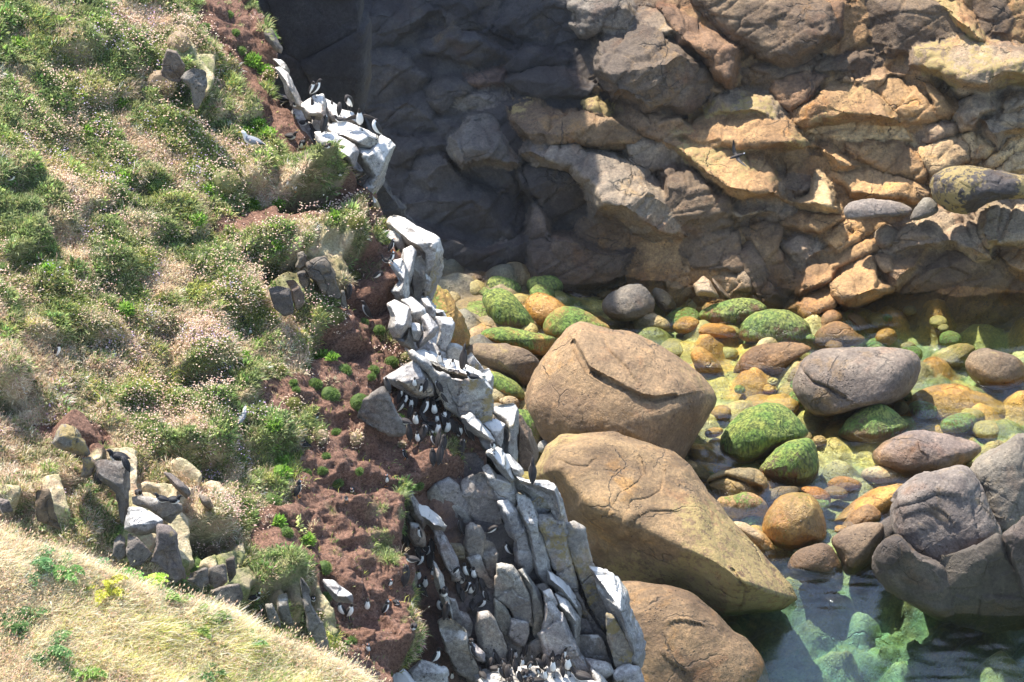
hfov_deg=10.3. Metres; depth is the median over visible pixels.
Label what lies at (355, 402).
thrift cushion
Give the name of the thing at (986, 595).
boulder
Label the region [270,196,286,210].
leafy herb
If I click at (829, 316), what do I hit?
boulder
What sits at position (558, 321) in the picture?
boulder
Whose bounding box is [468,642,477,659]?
guillemot
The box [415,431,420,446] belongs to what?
razorbill
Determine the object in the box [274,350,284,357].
thrift cushion
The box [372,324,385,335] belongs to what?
thrift cushion
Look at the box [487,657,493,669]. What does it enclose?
guillemot
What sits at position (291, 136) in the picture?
guillemot
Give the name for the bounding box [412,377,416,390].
guillemot
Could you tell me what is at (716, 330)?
boulder
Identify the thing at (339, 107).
guillemot
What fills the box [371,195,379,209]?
rock block
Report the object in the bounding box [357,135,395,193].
rock block
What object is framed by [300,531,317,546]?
leafy herb
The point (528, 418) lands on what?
boulder
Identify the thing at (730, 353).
boulder
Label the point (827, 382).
boulder
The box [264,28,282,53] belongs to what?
rock block
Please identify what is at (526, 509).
rock block
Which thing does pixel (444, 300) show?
boulder
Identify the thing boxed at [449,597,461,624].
rock block
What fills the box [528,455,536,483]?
guillemot
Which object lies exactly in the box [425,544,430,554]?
guillemot
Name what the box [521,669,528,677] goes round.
guillemot
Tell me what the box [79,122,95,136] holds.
leafy herb
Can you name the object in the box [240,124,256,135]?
leafy herb
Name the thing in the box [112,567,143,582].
bracken fern
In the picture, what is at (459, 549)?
rock block
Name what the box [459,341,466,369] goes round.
guillemot
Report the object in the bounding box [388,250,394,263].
puffin
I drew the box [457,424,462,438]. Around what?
guillemot
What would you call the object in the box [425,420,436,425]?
guillemot
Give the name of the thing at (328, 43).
rock wall
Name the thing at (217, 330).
thrift flowers
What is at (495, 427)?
rock block
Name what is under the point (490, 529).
guillemot
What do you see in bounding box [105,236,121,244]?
leafy herb
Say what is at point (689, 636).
boulder
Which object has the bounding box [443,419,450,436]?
guillemot
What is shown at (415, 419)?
razorbill
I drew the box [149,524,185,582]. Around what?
rock block
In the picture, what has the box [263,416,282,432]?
leafy herb
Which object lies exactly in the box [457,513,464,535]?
guillemot
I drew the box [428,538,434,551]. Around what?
guillemot
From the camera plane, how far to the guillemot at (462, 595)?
106.48 m
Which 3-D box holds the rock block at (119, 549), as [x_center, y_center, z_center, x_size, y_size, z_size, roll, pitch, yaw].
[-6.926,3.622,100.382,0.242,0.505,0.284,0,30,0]
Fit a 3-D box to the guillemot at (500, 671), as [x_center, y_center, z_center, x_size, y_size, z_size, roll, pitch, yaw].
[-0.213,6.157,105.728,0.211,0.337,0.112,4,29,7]
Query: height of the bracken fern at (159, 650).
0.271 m
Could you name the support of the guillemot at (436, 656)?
on the rock block at (421, 670)
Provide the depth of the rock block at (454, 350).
107.42 m
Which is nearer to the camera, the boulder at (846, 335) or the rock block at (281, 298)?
the rock block at (281, 298)
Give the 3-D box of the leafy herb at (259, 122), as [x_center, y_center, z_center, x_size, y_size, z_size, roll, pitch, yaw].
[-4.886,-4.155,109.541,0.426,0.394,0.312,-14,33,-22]
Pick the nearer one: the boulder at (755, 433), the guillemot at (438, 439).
the guillemot at (438, 439)
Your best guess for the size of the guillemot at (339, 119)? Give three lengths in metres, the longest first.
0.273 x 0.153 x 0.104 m
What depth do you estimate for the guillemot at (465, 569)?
106.54 m
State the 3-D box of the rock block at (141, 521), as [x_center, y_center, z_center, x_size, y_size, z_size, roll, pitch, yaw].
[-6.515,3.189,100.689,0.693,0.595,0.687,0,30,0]
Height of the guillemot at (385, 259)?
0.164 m
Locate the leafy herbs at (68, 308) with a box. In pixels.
[0,0,465,662]
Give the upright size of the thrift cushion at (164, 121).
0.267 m
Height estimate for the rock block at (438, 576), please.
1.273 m
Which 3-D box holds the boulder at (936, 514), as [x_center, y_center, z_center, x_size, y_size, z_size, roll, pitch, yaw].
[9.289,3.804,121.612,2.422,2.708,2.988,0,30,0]
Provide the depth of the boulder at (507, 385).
127.17 m
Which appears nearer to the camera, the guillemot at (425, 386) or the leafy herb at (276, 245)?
the guillemot at (425, 386)
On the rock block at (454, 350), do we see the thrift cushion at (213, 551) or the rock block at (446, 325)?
the rock block at (446, 325)
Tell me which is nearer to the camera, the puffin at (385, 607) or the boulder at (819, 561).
the puffin at (385, 607)
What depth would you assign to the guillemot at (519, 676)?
105.66 m
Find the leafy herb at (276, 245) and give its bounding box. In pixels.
[271,237,284,252]
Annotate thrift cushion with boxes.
[0,262,11,275]
[145,179,165,194]
[146,62,184,103]
[157,114,172,127]
[162,25,196,54]
[190,557,201,572]
[200,22,211,31]
[201,543,226,557]
[210,159,245,198]
[227,10,233,18]
[232,28,239,36]
[237,45,245,55]
[261,66,277,80]
[264,492,281,505]
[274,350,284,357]
[275,363,288,375]
[277,232,292,249]
[279,526,294,537]
[283,393,305,410]
[288,329,296,339]
[288,379,298,386]
[291,386,300,392]
[304,363,311,370]
[305,468,311,475]
[308,377,322,389]
[309,425,329,448]
[316,466,327,474]
[316,608,324,620]
[319,560,332,575]
[321,386,340,402]
[321,452,330,459]
[322,591,332,602]
[328,302,351,333]
[330,642,349,658]
[331,427,341,435]
[332,478,343,488]
[337,363,352,376]
[345,211,366,231]
[347,635,357,644]
[349,392,368,411]
[350,269,363,280]
[350,429,363,448]
[355,467,363,475]
[361,318,368,325]
[366,372,375,380]
[367,364,379,374]
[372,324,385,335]
[385,355,398,368]
[397,440,406,447]
[398,351,411,364]
[414,482,423,490]
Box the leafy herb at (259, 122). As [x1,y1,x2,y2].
[248,116,266,130]
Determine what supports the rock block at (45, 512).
on the hillside
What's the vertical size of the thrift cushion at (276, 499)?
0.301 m
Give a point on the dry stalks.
(22, 464)
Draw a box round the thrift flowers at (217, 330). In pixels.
[0,0,408,555]
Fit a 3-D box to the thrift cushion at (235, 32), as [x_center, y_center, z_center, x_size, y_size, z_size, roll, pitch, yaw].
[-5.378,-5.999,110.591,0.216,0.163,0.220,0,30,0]
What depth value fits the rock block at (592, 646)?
107.07 m
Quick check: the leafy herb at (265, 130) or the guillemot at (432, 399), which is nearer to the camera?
the guillemot at (432, 399)
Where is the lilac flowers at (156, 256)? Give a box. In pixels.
[0,3,271,504]
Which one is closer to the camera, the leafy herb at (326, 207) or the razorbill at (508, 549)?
the razorbill at (508, 549)
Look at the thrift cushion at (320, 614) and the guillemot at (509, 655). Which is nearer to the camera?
the thrift cushion at (320, 614)
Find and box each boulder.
[432,285,470,348]
[466,343,538,385]
[481,327,555,355]
[482,288,532,327]
[486,276,521,292]
[490,370,524,400]
[492,388,508,402]
[499,396,518,407]
[519,409,542,445]
[525,292,564,327]
[525,321,716,458]
[526,275,563,290]
[536,431,796,615]
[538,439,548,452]
[543,306,609,337]
[602,283,654,322]
[622,581,768,681]
[633,312,669,330]
[653,288,675,310]
[673,316,698,333]
[687,444,717,463]
[687,460,709,481]
[691,346,721,374]
[693,276,718,297]
[698,323,735,338]
[699,298,766,324]
[705,427,722,437]
[707,467,768,499]
[712,278,730,298]
[713,465,732,472]
[717,492,767,520]
[719,402,808,463]
[723,347,737,359]
[733,342,811,373]
[734,521,776,562]
[739,309,810,342]
[759,438,818,486]
[762,492,826,550]
[766,486,800,502]
[787,361,801,381]
[787,543,842,579]
[792,347,920,417]
[801,486,830,502]
[813,321,864,348]
[821,309,842,326]
[827,476,861,492]
[831,522,883,575]
[833,483,901,522]
[838,404,908,443]
[842,504,880,526]
[844,198,911,219]
[847,313,868,329]
[861,466,900,483]
[872,430,981,476]
[872,534,954,623]
[879,516,893,540]
[890,465,1002,561]
[906,383,1005,420]
[910,197,938,220]
[929,165,1023,213]
[931,343,974,368]
[940,533,1023,632]
[965,348,1023,389]
[970,433,1023,532]
[1002,516,1023,598]
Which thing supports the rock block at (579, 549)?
on the crag at (445, 512)
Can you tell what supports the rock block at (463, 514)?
on the crag at (445, 512)
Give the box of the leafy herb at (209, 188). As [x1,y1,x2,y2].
[198,180,215,196]
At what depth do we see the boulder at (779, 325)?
130.40 m
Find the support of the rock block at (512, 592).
on the crag at (445, 512)
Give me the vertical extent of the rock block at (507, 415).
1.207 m
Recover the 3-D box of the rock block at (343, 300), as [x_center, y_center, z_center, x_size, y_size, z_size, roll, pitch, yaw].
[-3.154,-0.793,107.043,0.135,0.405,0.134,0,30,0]
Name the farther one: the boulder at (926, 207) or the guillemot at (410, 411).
the boulder at (926, 207)
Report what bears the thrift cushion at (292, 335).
on the hillside
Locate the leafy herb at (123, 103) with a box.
[116,97,130,110]
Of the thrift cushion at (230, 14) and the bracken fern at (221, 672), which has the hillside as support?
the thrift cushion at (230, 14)
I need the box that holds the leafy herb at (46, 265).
[35,260,57,275]
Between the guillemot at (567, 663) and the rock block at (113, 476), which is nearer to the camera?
the rock block at (113, 476)
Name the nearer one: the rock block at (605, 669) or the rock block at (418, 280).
the rock block at (605, 669)
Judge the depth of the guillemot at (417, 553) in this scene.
106.24 m
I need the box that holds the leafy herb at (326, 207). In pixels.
[319,202,334,209]
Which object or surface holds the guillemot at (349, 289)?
on the hillside
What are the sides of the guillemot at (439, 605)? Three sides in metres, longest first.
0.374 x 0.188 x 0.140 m
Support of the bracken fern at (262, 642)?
on the grass bank
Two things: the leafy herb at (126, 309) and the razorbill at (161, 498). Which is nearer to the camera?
the razorbill at (161, 498)
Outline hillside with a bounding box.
[0,0,486,681]
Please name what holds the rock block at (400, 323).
on the rock block at (406, 341)
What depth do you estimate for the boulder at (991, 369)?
128.46 m
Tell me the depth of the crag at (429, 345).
108.76 m
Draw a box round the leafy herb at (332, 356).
[325,351,338,360]
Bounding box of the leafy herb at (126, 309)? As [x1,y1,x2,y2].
[115,299,136,320]
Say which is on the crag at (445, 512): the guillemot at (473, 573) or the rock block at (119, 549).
the guillemot at (473, 573)
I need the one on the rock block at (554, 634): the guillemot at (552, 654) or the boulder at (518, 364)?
the guillemot at (552, 654)
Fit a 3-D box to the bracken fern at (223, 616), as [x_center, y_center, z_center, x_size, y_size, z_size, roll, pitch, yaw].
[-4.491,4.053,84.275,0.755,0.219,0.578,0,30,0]
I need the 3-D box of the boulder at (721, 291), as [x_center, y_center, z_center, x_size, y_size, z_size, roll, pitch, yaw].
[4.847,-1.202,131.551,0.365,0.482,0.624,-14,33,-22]
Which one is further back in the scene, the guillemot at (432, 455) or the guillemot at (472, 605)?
the guillemot at (472, 605)
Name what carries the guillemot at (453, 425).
on the hillside
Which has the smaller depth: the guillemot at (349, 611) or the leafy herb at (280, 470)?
the guillemot at (349, 611)
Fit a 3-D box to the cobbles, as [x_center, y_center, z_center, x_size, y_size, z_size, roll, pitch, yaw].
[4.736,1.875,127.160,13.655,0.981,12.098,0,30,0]
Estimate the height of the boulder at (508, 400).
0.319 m
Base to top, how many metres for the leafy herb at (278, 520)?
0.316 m
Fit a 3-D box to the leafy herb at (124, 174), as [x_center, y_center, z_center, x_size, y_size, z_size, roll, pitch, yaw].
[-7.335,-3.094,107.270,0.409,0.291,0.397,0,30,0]
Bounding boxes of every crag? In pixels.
[281,99,522,491]
[401,452,615,681]
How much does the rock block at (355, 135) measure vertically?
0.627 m
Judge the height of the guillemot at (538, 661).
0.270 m
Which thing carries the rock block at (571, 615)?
on the rock block at (554, 634)
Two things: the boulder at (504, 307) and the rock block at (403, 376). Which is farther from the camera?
the boulder at (504, 307)
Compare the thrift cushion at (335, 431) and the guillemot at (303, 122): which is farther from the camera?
the guillemot at (303, 122)
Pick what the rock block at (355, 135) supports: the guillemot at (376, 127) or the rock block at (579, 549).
the guillemot at (376, 127)
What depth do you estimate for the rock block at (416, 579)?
105.77 m
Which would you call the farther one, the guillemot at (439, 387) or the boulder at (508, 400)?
the boulder at (508, 400)
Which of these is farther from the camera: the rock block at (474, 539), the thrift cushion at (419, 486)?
the rock block at (474, 539)
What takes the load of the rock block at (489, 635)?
on the crag at (445, 512)
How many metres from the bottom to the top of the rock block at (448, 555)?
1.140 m
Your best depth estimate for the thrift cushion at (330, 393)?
105.93 m
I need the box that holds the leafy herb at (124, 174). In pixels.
[116,168,132,184]
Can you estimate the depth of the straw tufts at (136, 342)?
104.88 m
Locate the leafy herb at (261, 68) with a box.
[256,63,273,73]
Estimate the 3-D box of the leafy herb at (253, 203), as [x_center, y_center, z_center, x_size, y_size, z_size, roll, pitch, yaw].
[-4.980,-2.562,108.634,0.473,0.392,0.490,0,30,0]
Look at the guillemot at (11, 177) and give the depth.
105.80 m
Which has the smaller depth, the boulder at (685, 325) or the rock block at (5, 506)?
the rock block at (5, 506)
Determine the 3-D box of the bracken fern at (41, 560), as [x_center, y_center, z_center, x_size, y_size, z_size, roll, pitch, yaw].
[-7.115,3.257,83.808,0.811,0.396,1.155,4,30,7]
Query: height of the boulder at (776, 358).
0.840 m
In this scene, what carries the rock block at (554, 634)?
on the crag at (445, 512)
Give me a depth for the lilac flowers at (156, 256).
105.94 m
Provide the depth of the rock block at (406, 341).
106.88 m
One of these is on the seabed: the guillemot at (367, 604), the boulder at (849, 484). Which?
the boulder at (849, 484)
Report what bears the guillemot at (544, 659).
on the rock block at (493, 676)
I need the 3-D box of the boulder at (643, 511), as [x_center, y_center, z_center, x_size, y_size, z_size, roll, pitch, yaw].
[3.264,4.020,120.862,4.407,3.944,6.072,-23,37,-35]
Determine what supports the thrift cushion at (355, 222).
on the hillside
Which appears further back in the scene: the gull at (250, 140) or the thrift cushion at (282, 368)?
the gull at (250, 140)
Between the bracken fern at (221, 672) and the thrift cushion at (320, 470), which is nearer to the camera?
the bracken fern at (221, 672)
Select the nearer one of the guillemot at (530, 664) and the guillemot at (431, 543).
the guillemot at (530, 664)
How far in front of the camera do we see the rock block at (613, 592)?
106.57 m
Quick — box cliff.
[362,0,1023,332]
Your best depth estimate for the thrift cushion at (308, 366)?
106.29 m
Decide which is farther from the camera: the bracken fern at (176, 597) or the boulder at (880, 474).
the boulder at (880, 474)
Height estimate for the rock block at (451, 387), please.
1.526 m
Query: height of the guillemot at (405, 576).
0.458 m
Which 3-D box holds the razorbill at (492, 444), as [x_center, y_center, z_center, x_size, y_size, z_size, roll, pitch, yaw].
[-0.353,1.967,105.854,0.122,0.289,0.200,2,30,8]
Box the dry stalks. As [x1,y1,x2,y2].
[0,0,429,641]
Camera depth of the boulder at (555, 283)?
132.06 m
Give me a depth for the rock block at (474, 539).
106.39 m
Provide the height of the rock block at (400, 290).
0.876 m
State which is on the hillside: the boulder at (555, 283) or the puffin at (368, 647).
the puffin at (368, 647)
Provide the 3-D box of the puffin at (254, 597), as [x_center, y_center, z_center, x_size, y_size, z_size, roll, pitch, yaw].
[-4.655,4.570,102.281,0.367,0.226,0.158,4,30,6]
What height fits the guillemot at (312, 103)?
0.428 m
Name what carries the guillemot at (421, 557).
on the crag at (445, 512)
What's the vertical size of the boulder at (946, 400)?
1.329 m
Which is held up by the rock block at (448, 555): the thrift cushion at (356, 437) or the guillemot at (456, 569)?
the guillemot at (456, 569)
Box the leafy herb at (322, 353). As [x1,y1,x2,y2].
[313,348,328,358]
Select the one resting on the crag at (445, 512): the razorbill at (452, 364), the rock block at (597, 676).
the rock block at (597, 676)
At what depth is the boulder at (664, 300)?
131.59 m
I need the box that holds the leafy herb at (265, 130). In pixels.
[258,125,277,136]
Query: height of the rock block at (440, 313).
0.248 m
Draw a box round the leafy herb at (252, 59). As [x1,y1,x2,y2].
[244,50,262,69]
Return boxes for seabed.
[438,258,1023,681]
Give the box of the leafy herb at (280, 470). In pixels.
[274,462,293,480]
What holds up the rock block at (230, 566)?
on the hillside
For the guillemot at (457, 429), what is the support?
on the hillside
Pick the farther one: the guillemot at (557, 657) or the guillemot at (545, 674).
the guillemot at (557, 657)
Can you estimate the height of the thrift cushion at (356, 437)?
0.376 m
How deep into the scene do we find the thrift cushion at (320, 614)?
102.24 m
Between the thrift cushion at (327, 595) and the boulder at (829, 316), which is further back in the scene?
the boulder at (829, 316)
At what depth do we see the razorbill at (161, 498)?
100.93 m
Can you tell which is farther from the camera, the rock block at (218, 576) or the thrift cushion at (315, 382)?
the thrift cushion at (315, 382)
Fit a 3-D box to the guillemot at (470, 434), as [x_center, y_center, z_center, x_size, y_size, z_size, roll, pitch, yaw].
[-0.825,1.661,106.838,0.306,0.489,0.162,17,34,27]
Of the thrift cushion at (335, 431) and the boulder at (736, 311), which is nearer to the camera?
the thrift cushion at (335, 431)
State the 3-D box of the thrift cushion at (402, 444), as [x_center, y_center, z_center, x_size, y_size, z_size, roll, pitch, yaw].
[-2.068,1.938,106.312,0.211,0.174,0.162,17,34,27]
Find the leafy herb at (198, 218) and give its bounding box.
[186,210,207,229]
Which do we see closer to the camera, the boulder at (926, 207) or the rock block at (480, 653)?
the rock block at (480, 653)
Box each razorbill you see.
[94,470,101,487]
[105,449,130,460]
[120,456,130,473]
[134,489,141,495]
[153,492,169,501]
[168,494,182,503]
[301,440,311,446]
[412,412,419,429]
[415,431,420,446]
[439,586,448,596]
[449,359,455,374]
[466,371,480,379]
[490,441,495,453]
[505,541,512,557]
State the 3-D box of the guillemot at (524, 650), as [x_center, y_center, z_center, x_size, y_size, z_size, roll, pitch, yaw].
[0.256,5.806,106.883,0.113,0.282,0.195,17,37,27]
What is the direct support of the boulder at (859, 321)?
on the seabed
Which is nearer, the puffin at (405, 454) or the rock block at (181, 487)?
the rock block at (181, 487)
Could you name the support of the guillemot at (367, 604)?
on the hillside
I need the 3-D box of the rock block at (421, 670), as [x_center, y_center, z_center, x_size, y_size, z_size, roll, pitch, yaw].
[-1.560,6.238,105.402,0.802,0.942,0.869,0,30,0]
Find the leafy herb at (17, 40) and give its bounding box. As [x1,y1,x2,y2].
[7,34,24,48]
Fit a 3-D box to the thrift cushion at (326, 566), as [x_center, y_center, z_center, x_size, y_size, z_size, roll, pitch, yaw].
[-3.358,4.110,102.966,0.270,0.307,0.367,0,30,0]
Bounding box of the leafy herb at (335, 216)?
[328,208,343,225]
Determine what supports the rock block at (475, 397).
on the rock block at (495, 427)
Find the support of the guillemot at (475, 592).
on the crag at (445, 512)
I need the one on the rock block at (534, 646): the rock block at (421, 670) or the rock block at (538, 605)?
the rock block at (538, 605)
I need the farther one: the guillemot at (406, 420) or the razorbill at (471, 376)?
the razorbill at (471, 376)
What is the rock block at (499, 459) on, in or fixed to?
on the rock block at (502, 487)
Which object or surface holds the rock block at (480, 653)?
on the rock block at (493, 676)
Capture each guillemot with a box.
[6,171,17,180]
[53,343,61,356]
[276,91,288,101]
[284,131,297,139]
[299,119,307,125]
[308,123,318,144]
[309,81,314,95]
[310,79,321,97]
[310,97,315,119]
[320,114,327,132]
[322,142,330,147]
[333,115,346,121]
[337,102,341,115]
[338,602,344,620]
[344,95,353,112]
[344,108,374,130]
[345,603,353,622]
[346,283,352,298]
[360,300,372,318]
[364,598,369,614]
[372,118,381,139]
[373,270,382,282]
[380,254,389,262]
[384,377,390,392]
[396,390,400,403]
[397,401,405,410]
[398,414,412,423]
[401,394,407,407]
[401,564,409,586]
[403,525,410,546]
[403,553,420,562]
[406,424,412,441]
[407,405,412,418]
[408,397,413,406]
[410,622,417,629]
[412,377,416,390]
[412,397,417,406]
[413,546,424,562]
[416,527,421,541]
[416,553,424,569]
[416,569,421,583]
[416,584,421,599]
[418,412,426,422]
[419,396,430,418]
[419,424,426,442]
[419,584,427,597]
[420,422,428,433]
[422,377,427,392]
[422,576,428,587]
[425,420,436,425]
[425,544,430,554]
[427,551,434,568]
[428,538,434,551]
[429,396,435,409]
[429,425,434,432]
[429,448,435,465]
[430,432,434,446]
[431,401,437,419]
[432,647,441,665]
[434,393,440,407]
[434,420,441,433]
[435,380,443,394]
[435,413,439,421]
[435,428,441,446]
[436,352,442,368]
[436,440,443,465]
[437,599,442,616]
[440,393,447,403]
[440,413,446,428]
[441,434,446,449]
[442,601,449,619]
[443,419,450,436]
[446,410,450,418]
[449,417,455,432]
[453,566,460,577]
[455,421,460,436]
[455,581,461,595]
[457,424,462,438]
[457,438,465,456]
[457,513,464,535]
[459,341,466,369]
[459,570,465,581]
[459,588,464,602]
[462,562,469,580]
[464,425,474,441]
[465,578,471,594]
[468,583,474,599]
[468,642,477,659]
[469,598,475,610]
[471,567,476,580]
[473,575,478,596]
[477,597,487,610]
[478,577,485,590]
[478,666,486,679]
[482,587,489,600]
[485,525,498,538]
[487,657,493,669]
[487,665,501,672]
[493,649,499,664]
[497,664,504,680]
[504,665,510,678]
[505,675,513,681]
[506,648,512,661]
[512,655,517,673]
[516,670,522,681]
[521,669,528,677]
[522,642,528,656]
[523,677,532,681]
[527,661,533,672]
[527,676,545,681]
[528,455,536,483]
[535,658,543,669]
[535,667,540,675]
[542,654,547,667]
[542,668,547,681]
[549,650,554,661]
[549,658,556,677]
[555,654,560,661]
[558,647,567,660]
[560,661,564,677]
[564,655,571,676]
[570,666,594,680]
[729,140,745,165]
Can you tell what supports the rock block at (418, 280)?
on the crag at (429, 345)
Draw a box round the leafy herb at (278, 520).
[271,512,287,527]
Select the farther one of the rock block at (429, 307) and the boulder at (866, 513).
the boulder at (866, 513)
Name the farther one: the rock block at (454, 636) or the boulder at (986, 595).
the boulder at (986, 595)
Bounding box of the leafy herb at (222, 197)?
[214,191,227,202]
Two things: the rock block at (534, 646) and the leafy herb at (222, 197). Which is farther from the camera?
the leafy herb at (222, 197)
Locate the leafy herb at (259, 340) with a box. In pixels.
[249,336,264,351]
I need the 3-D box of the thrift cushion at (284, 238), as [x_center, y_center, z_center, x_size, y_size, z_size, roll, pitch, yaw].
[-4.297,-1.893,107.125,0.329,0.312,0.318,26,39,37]
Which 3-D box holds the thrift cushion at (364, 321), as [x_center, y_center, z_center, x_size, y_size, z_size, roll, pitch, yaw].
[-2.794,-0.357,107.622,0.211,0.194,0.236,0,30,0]
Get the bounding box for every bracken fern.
[0,544,57,589]
[0,606,49,640]
[25,630,74,667]
[36,552,84,584]
[58,660,107,681]
[82,571,128,606]
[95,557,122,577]
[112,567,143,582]
[143,572,168,585]
[146,637,171,657]
[153,583,193,609]
[173,603,216,639]
[181,662,226,681]
[207,607,232,629]
[215,629,269,663]
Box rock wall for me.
[256,0,373,132]
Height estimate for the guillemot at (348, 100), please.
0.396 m
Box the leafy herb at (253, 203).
[245,197,259,210]
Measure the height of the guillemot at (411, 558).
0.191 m
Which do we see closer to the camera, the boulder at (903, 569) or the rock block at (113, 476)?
the rock block at (113, 476)
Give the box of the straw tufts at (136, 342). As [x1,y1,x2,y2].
[0,0,459,666]
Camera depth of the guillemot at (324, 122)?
108.49 m
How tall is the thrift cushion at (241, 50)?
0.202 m
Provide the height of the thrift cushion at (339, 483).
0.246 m
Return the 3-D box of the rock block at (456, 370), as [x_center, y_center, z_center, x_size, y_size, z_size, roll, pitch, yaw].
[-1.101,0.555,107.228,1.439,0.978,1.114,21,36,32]
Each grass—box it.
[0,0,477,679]
[0,523,381,681]
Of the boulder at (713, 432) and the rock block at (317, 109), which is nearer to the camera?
the rock block at (317, 109)
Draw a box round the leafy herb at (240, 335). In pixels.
[232,329,242,343]
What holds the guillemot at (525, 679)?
on the rock block at (493, 676)
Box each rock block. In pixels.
[0,498,12,512]
[35,488,61,530]
[52,424,90,456]
[80,457,95,478]
[95,459,130,523]
[113,534,125,559]
[124,507,162,535]
[126,533,151,566]
[132,496,182,523]
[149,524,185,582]
[161,49,184,81]
[164,472,190,498]
[181,68,206,109]
[188,567,208,587]
[199,494,213,509]
[208,564,227,588]
[211,583,242,606]
[225,556,235,581]
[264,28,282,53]
[265,603,280,626]
[269,286,293,315]
[273,59,289,72]
[275,67,302,109]
[277,593,292,625]
[286,280,304,310]
[295,251,306,270]
[297,269,309,289]
[300,94,328,121]
[300,577,328,653]
[306,256,340,298]
[314,131,358,167]
[322,579,353,603]
[325,98,357,124]
[327,121,378,148]
[341,290,347,308]
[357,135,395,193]
[357,175,416,225]
[357,386,405,436]
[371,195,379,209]
[383,230,406,251]
[383,360,434,398]
[385,215,443,300]
[387,299,411,339]
[388,258,409,300]
[392,669,415,681]
[393,328,415,350]
[401,246,416,288]
[401,297,426,324]
[406,502,414,523]
[407,349,493,390]
[407,522,425,546]
[407,659,448,681]
[408,349,461,415]
[408,491,425,529]
[410,323,422,341]
[411,256,425,301]
[413,504,446,530]
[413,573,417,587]
[416,313,438,348]
[421,298,435,320]
[427,483,443,503]
[433,530,460,581]
[433,560,453,619]
[435,316,454,352]
[436,309,446,316]
[436,477,468,511]
[437,617,478,680]
[446,342,462,360]
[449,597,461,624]
[450,543,464,559]
[452,505,470,522]
[457,376,493,423]
[460,472,501,523]
[460,611,472,636]
[461,413,494,441]
[463,522,485,556]
[466,554,493,588]
[466,666,597,681]
[467,352,483,372]
[469,643,484,661]
[475,610,511,664]
[482,464,517,523]
[482,540,498,579]
[483,368,493,393]
[483,418,504,446]
[486,447,514,482]
[493,403,518,461]
[493,562,532,625]
[493,598,510,635]
[497,499,533,574]
[503,635,542,665]
[505,453,523,478]
[508,618,529,646]
[514,478,552,514]
[514,493,551,587]
[516,476,565,519]
[517,414,538,470]
[518,568,544,638]
[531,496,548,513]
[535,583,549,596]
[537,589,590,674]
[538,514,606,641]
[547,570,582,617]
[555,593,580,646]
[566,520,607,629]
[579,634,611,665]
[580,618,595,634]
[584,657,614,678]
[589,565,645,667]
[590,668,606,681]
[606,612,632,667]
[612,663,644,681]
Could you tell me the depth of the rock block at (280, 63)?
110.06 m
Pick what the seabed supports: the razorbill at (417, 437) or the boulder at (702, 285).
the boulder at (702, 285)
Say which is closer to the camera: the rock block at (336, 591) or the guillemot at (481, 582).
the rock block at (336, 591)
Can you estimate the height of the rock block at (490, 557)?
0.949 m
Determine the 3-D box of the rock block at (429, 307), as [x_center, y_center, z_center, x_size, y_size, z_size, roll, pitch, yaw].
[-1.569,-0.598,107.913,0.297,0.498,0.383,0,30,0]
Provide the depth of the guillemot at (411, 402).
106.58 m
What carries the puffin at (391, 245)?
on the hillside
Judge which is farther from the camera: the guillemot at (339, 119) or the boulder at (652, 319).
the boulder at (652, 319)
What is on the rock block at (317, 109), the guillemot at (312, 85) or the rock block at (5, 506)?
the guillemot at (312, 85)
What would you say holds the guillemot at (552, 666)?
on the rock block at (493, 676)
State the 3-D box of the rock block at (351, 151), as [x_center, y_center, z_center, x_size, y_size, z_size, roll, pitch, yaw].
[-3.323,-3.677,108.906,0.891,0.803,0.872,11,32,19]
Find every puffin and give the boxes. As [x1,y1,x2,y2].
[248,591,262,600]
[293,479,301,497]
[299,139,305,148]
[366,643,370,651]
[381,599,391,615]
[384,473,388,486]
[388,238,394,251]
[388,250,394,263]
[393,599,399,604]
[401,449,407,459]
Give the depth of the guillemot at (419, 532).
105.73 m
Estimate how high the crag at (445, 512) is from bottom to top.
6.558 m
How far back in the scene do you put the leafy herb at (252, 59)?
110.55 m
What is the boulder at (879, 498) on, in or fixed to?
on the seabed
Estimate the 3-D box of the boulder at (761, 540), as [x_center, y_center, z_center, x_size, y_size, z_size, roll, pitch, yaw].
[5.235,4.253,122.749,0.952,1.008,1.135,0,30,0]
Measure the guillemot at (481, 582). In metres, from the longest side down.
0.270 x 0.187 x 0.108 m
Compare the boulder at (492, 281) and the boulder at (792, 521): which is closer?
the boulder at (792, 521)
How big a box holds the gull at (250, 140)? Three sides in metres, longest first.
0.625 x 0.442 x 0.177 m
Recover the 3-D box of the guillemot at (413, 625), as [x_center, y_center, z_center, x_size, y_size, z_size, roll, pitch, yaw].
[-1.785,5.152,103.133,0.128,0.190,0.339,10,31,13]
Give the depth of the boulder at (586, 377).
123.90 m
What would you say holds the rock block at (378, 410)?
on the hillside
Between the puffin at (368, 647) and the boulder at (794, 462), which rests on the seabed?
the boulder at (794, 462)
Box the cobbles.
[450,280,998,557]
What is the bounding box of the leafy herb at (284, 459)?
[274,453,294,466]
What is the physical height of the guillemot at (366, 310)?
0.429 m
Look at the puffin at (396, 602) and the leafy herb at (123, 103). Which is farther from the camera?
the leafy herb at (123, 103)
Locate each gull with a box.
[237,407,245,424]
[239,131,264,146]
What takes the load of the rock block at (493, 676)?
on the crag at (445, 512)
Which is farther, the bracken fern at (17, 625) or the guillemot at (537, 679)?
the guillemot at (537, 679)

